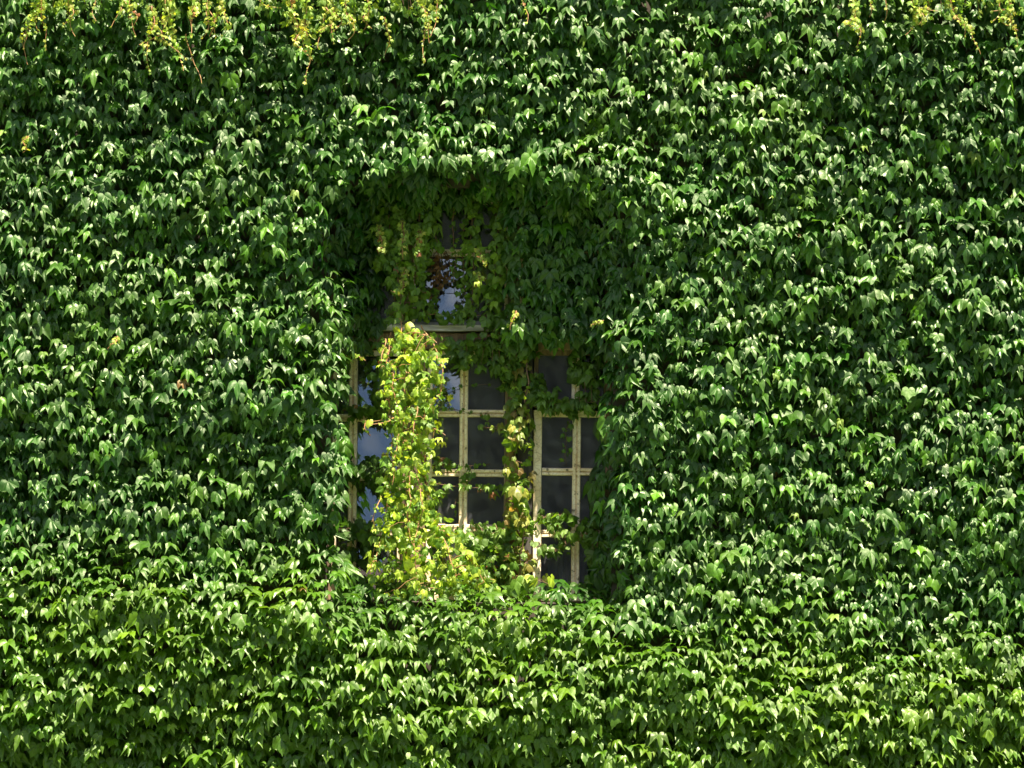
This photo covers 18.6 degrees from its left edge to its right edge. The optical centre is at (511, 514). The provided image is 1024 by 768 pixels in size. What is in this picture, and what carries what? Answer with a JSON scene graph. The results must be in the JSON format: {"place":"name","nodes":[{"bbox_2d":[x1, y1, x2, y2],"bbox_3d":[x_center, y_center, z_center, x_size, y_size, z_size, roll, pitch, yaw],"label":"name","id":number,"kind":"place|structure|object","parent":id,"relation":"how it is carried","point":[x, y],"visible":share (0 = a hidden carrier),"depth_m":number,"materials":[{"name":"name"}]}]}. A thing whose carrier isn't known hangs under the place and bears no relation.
{"place":"outdoors","nodes":[
{"label":"outdoors","id":0,"kind":"place"},
{"bbox_2d":[336,203,604,592],"bbox_3d":[0.007,-0.750,20.901,5.200,4.900,3.999,1,0,0],"label":"room","id":1,"kind":"object","parent":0,"point":[486,446],"depth_m":22.90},
{"bbox_2d":[547,541,596,593],"bbox_3d":[0.388,0.398,19.082,0.343,0.482,0.064,1,0,0],"label":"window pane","id":2,"kind":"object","parent":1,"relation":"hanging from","point":[559,568],"visible":0.13,"depth_m":19.08,"materials":[{"name":"black glass"}]},
{"label":"lawn","id":3,"kind":"structure","parent":0,"visible":0},
{"bbox_2d":[0,0,1023,767],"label":"wall","id":4,"kind":"structure","parent":3,"relation":"on","point":[314,314],"depth_m":18.30,"materials":[{"name":"plant"}]},
{"bbox_2d":[15,0,225,20],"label":"hanging vine","id":5,"kind":"object","parent":4,"relation":"hanging from","point":[58,5],"visible":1,"depth_m":17.86,"materials":[{"name":"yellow plant"}]},
{"bbox_2d":[20,0,40,64],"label":"hanging shoot","id":6,"kind":"object","parent":5,"relation":"hanging from","point":[30,17],"visible":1,"depth_m":17.77,"materials":[{"name":"yellow plant"}]},
{"bbox_2d":[32,0,46,50],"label":"hanging shoot","id":7,"kind":"object","parent":5,"relation":"hanging from","point":[41,11],"visible":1,"depth_m":17.76,"materials":[{"name":"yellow plant"}]},
{"bbox_2d":[62,0,78,35],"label":"hanging shoot","id":8,"kind":"object","parent":5,"relation":"hanging from","point":[70,7],"visible":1,"depth_m":17.75,"materials":[{"name":"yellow plant"}]},
{"bbox_2d":[90,0,97,23],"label":"hanging shoot","id":9,"kind":"object","parent":5,"relation":"hanging from","point":[91,14],"visible":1,"depth_m":17.75,"materials":[{"name":"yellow plant"}]},
{"bbox_2d":[111,0,128,26],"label":"hanging shoot","id":10,"kind":"object","parent":5,"relation":"hanging from","point":[123,3],"visible":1,"depth_m":17.79,"materials":[{"name":"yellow plant"}]},
{"bbox_2d":[125,0,139,37],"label":"hanging shoot","id":11,"kind":"object","parent":5,"relation":"hanging from","point":[130,14],"visible":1,"depth_m":17.76,"materials":[{"name":"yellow plant"}]},
{"bbox_2d":[139,5,165,74],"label":"hanging shoot","id":12,"kind":"object","parent":5,"relation":"hanging from","point":[152,26],"visible":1,"depth_m":17.73,"materials":[{"name":"yellow plant"}]},
{"bbox_2d":[157,0,186,70],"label":"hanging shoot","id":13,"kind":"object","parent":5,"relation":"hanging from","point":[168,19],"visible":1,"depth_m":17.79,"materials":[{"name":"yellow plant"}]},
{"bbox_2d":[187,0,200,38],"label":"hanging shoot","id":14,"kind":"object","parent":5,"relation":"hanging from","point":[196,8],"visible":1,"depth_m":17.75,"materials":[{"name":"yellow plant"}]},
{"bbox_2d":[201,0,217,39],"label":"hanging shoot","id":15,"kind":"object","parent":5,"relation":"hanging from","point":[206,8],"visible":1,"depth_m":17.72,"materials":[{"name":"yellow plant"}]},
{"bbox_2d":[210,0,230,41],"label":"hanging shoot","id":16,"kind":"object","parent":5,"relation":"hanging from","point":[223,10],"visible":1,"depth_m":17.77,"materials":[{"name":"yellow plant"}]},
{"bbox_2d":[254,0,433,39],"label":"hanging vine","id":17,"kind":"object","parent":4,"relation":"hanging from","point":[396,5],"visible":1,"depth_m":17.86,"materials":[{"name":"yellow plant"}]},
{"bbox_2d":[259,0,278,8],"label":"hanging shoot","id":18,"kind":"object","parent":17,"relation":"hanging from","point":[262,4],"visible":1,"depth_m":17.77,"materials":[{"name":"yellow plant"}]},
{"bbox_2d":[285,0,304,49],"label":"hanging shoot","id":19,"kind":"object","parent":17,"relation":"hanging from","point":[292,13],"visible":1,"depth_m":17.74,"materials":[{"name":"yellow plant"}]},
{"bbox_2d":[290,0,312,84],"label":"hanging shoot","id":20,"kind":"object","parent":17,"relation":"hanging from","point":[303,30],"visible":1,"depth_m":17.74,"materials":[{"name":"yellow plant"}]},
{"bbox_2d":[314,0,335,49],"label":"hanging shoot","id":21,"kind":"object","parent":17,"relation":"hanging from","point":[322,27],"visible":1,"depth_m":17.79,"materials":[{"name":"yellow plant"}]},
{"bbox_2d":[328,0,345,44],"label":"hanging shoot","id":22,"kind":"object","parent":17,"relation":"hanging from","point":[334,14],"visible":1,"depth_m":17.77,"materials":[{"name":"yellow plant"}]},
{"bbox_2d":[341,0,355,41],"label":"hanging shoot","id":23,"kind":"object","parent":17,"relation":"hanging from","point":[349,16],"visible":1,"depth_m":17.74,"materials":[{"name":"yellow plant"}]},
{"bbox_2d":[358,0,371,33],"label":"hanging shoot","id":24,"kind":"object","parent":17,"relation":"hanging from","point":[365,17],"visible":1,"depth_m":17.71,"materials":[{"name":"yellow plant"}]},
{"bbox_2d":[379,16,393,54],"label":"hanging shoot","id":25,"kind":"object","parent":17,"relation":"hanging from","point":[386,27],"visible":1,"depth_m":17.77,"materials":[{"name":"green plant"}]},
{"bbox_2d":[416,0,432,62],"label":"hanging shoot","id":26,"kind":"object","parent":17,"relation":"hanging from","point":[428,17],"visible":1,"depth_m":17.77,"materials":[{"name":"yellow plant"}]},
{"bbox_2d":[428,0,442,37],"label":"hanging shoot","id":27,"kind":"object","parent":17,"relation":"hanging from","point":[437,9],"visible":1,"depth_m":17.77,"materials":[{"name":"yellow plant"}]},
{"bbox_2d":[363,193,444,326],"bbox_3d":[-0.643,-1.527,18.426,0.491,0.854,0.289,1,0,0],"label":"hanging vine","id":28,"kind":"object","parent":4,"relation":"hanging from","point":[392,261],"visible":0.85,"depth_m":18.41,"materials":[{"name":"green plant"}]},
{"bbox_2d":[362,317,500,601],"bbox_3d":[-0.472,-0.315,18.119,0.788,1.660,0.611,1,0,35],"label":"hanging vine","id":29,"kind":"object","parent":4,"relation":"hanging from","point":[426,513],"visible":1,"depth_m":18.11,"materials":[{"name":"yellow plant"}]},
{"bbox_2d":[424,190,491,323],"bbox_3d":[-0.320,-1.548,18.505,0.419,0.840,0.174,1,0,28],"label":"hanging vine","id":30,"kind":"object","parent":4,"relation":"hanging from","point":[468,247],"visible":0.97,"depth_m":18.45,"materials":[{"name":"green plant"}]},
{"bbox_2d":[327,191,612,602],"bbox_3d":[-0.251,-0.699,18.637,1.687,2.440,0.165,1,0,0],"label":"casement window","id":31,"kind":"structure","parent":4,"relation":"attached to","point":[576,471],"depth_m":18.64,"materials":[{"name":"beige paint"}]},
{"bbox_2d":[337,518,391,590],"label":"creeping vine","id":32,"kind":"object","parent":31,"relation":"attached to","point":[358,529],"visible":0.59,"depth_m":18.52,"materials":[{"name":"green plant"}]},
{"bbox_2d":[336,455,392,501],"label":"creeping vine","id":33,"kind":"object","parent":31,"relation":"attached to","point":[369,467],"visible":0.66,"depth_m":18.53,"materials":[{"name":"green plant"}]},
{"bbox_2d":[341,360,390,425],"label":"creeping vine","id":34,"kind":"object","parent":31,"relation":"attached to","point":[375,411],"visible":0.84,"depth_m":18.55,"materials":[{"name":"green plant"}]},
{"bbox_2d":[427,251,452,300],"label":"dead vine","id":35,"kind":"object","parent":31,"relation":"hanging from","point":[439,276],"visible":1,"depth_m":18.58,"materials":[{"name":"brown plant"}]},
{"bbox_2d":[343,307,543,394],"bbox_3d":[-0.404,-0.967,18.498,1.202,0.525,0.307,1,0,0],"label":"draping vine","id":36,"kind":"object","parent":31,"relation":"attached to","point":[483,350],"visible":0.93,"depth_m":18.48,"materials":[{"name":"green plant"}]},
{"bbox_2d":[428,383,502,515],"bbox_3d":[-0.271,-0.382,18.576,0.455,0.802,0.129,1,0,-4],"label":"creeping vine","id":37,"kind":"object","parent":31,"relation":"attached to","point":[464,477],"visible":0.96,"depth_m":18.59,"materials":[{"name":"green plant"}]},
{"bbox_2d":[477,349,537,601],"bbox_3d":[0.010,-0.228,18.465,0.385,1.518,0.255,1,0,-27],"label":"climbing vine","id":38,"kind":"object","parent":31,"relation":"attached to","point":[516,430],"visible":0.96,"depth_m":18.49,"materials":[{"name":"green plant"}]},
{"bbox_2d":[522,349,603,419],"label":"creeping vine","id":39,"kind":"object","parent":31,"relation":"attached to","point":[580,372],"visible":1,"depth_m":18.53,"materials":[{"name":"green plant"}]},
{"bbox_2d":[525,508,606,593],"bbox_3d":[0.330,0.227,18.561,0.510,0.526,0.180,1,0,0],"label":"creeping vine","id":40,"kind":"object","parent":31,"relation":"attached to","point":[550,522],"visible":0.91,"depth_m":18.53,"materials":[{"name":"green plant"}]},
{"bbox_2d":[559,415,577,464],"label":"hanging vine","id":41,"kind":"object","parent":31,"relation":"hanging from","point":[570,427],"visible":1,"depth_m":18.59,"materials":[{"name":"green plant"}]},
{"bbox_2d":[444,517,518,599],"bbox_3d":[-0.182,0.268,18.529,0.474,0.504,0.263,1,0,0],"label":"climbing vine","id":42,"kind":"object","parent":4,"relation":"attached to","point":[494,541],"visible":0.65,"depth_m":18.50,"materials":[{"name":"green plant"}]},
{"bbox_2d":[480,197,510,319],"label":"hanging vine","id":43,"kind":"object","parent":4,"relation":"hanging from","point":[491,293],"visible":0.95,"depth_m":18.43,"materials":[{"name":"green plant"}]},
{"bbox_2d":[0,0,1023,767],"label":"wall ivy","id":44,"kind":"object","parent":4,"relation":"attached to","point":[668,708],"depth_m":18.00,"materials":[{"name":"green plant"}]},
{"bbox_2d":[21,136,30,152],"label":"short shoot","id":45,"kind":"object","parent":44,"relation":"attached to","point":[25,139],"visible":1,"depth_m":17.86,"materials":[{"name":"yellow plant"}]},
{"bbox_2d":[108,336,119,347],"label":"short shoot","id":46,"kind":"object","parent":44,"relation":"attached to","point":[117,338],"visible":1,"depth_m":17.88,"materials":[{"name":"yellow plant"}]},
{"bbox_2d":[184,34,201,82],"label":"hanging shoot","id":47,"kind":"object","parent":44,"relation":"hanging from","point":[191,55],"visible":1,"depth_m":17.79,"materials":[{"name":"brown plant"}]},
{"bbox_2d":[345,354,365,360],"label":"short shoot","id":48,"kind":"object","parent":44,"relation":"attached to","point":[357,356],"visible":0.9,"depth_m":18.25,"materials":[{"name":"yellow plant"}]},
{"bbox_2d":[374,224,386,252],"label":"short shoot","id":49,"kind":"object","parent":44,"relation":"attached to","point":[379,228],"visible":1,"depth_m":18.16,"materials":[{"name":"green plant"}]},
{"bbox_2d":[391,267,408,294],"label":"short shoot","id":50,"kind":"object","parent":44,"relation":"attached to","point":[396,291],"visible":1,"depth_m":18.20,"materials":[{"name":"green plant"}]},
{"bbox_2d":[397,220,409,256],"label":"short shoot","id":51,"kind":"object","parent":44,"relation":"attached to","point":[401,224],"visible":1,"depth_m":18.18,"materials":[{"name":"green plant"}]},
{"bbox_2d":[414,229,425,258],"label":"short shoot","id":52,"kind":"object","parent":44,"relation":"attached to","point":[419,236],"visible":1,"depth_m":18.18,"materials":[{"name":"green plant"}]},
{"bbox_2d":[473,271,484,287],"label":"short shoot","id":53,"kind":"object","parent":44,"relation":"attached to","point":[479,282],"visible":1,"depth_m":18.21,"materials":[{"name":"green plant"}]},
{"bbox_2d":[474,247,487,267],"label":"short shoot","id":54,"kind":"object","parent":44,"relation":"attached to","point":[477,250],"visible":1,"depth_m":18.22,"materials":[{"name":"green plant"}]},
{"bbox_2d":[506,310,518,327],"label":"short shoot","id":55,"kind":"object","parent":44,"relation":"attached to","point":[516,314],"visible":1,"depth_m":18.13,"materials":[{"name":"yellow plant"}]},
{"bbox_2d":[521,0,527,23],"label":"hanging shoot","id":56,"kind":"object","parent":44,"relation":"hanging from","point":[523,3],"visible":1,"depth_m":17.75,"materials":[{"name":"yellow plant"}]},
{"bbox_2d":[502,574,554,598],"bbox_3d":[0.093,0.419,18.144,0.311,0.151,0.116,1,0,0],"label":"sunlit spray","id":57,"kind":"object","parent":44,"relation":"on","point":[520,585],"visible":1,"depth_m":18.11,"materials":[{"name":"green plant"}]},
{"bbox_2d":[590,320,603,327],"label":"short shoot","id":58,"kind":"object","parent":44,"relation":"attached to","point":[595,322],"visible":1,"depth_m":17.99,"materials":[{"name":"yellow plant"}]},
{"bbox_2d":[850,0,1023,23],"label":"hanging vine","id":59,"kind":"object","parent":44,"relation":"hanging from","point":[961,3],"visible":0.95,"depth_m":17.87,"materials":[{"name":"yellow plant"}]},
{"bbox_2d":[842,0,864,51],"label":"hanging shoot","id":60,"kind":"object","parent":59,"relation":"hanging from","point":[858,26],"visible":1,"depth_m":17.78,"materials":[{"name":"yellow plant"}]},
{"bbox_2d":[906,0,927,34],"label":"hanging shoot","id":61,"kind":"object","parent":59,"relation":"hanging from","point":[915,9],"visible":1,"depth_m":17.73,"materials":[{"name":"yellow plant"}]},
{"bbox_2d":[919,0,934,23],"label":"hanging shoot","id":62,"kind":"object","parent":59,"relation":"hanging from","point":[928,8],"visible":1,"depth_m":17.81,"materials":[{"name":"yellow plant"}]},
{"bbox_2d":[946,0,980,53],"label":"hanging shoot","id":63,"kind":"object","parent":59,"relation":"hanging from","point":[960,20],"visible":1,"depth_m":17.76,"materials":[{"name":"yellow plant"}]},
{"bbox_2d":[990,0,1009,22],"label":"hanging shoot","id":64,"kind":"object","parent":59,"relation":"hanging from","point":[1000,9],"visible":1,"depth_m":17.75,"materials":[{"name":"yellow plant"}]},
{"bbox_2d":[998,0,1017,48],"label":"hanging shoot","id":65,"kind":"object","parent":59,"relation":"hanging from","point":[1010,8],"visible":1,"depth_m":17.71,"materials":[{"name":"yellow plant"}]}
]}

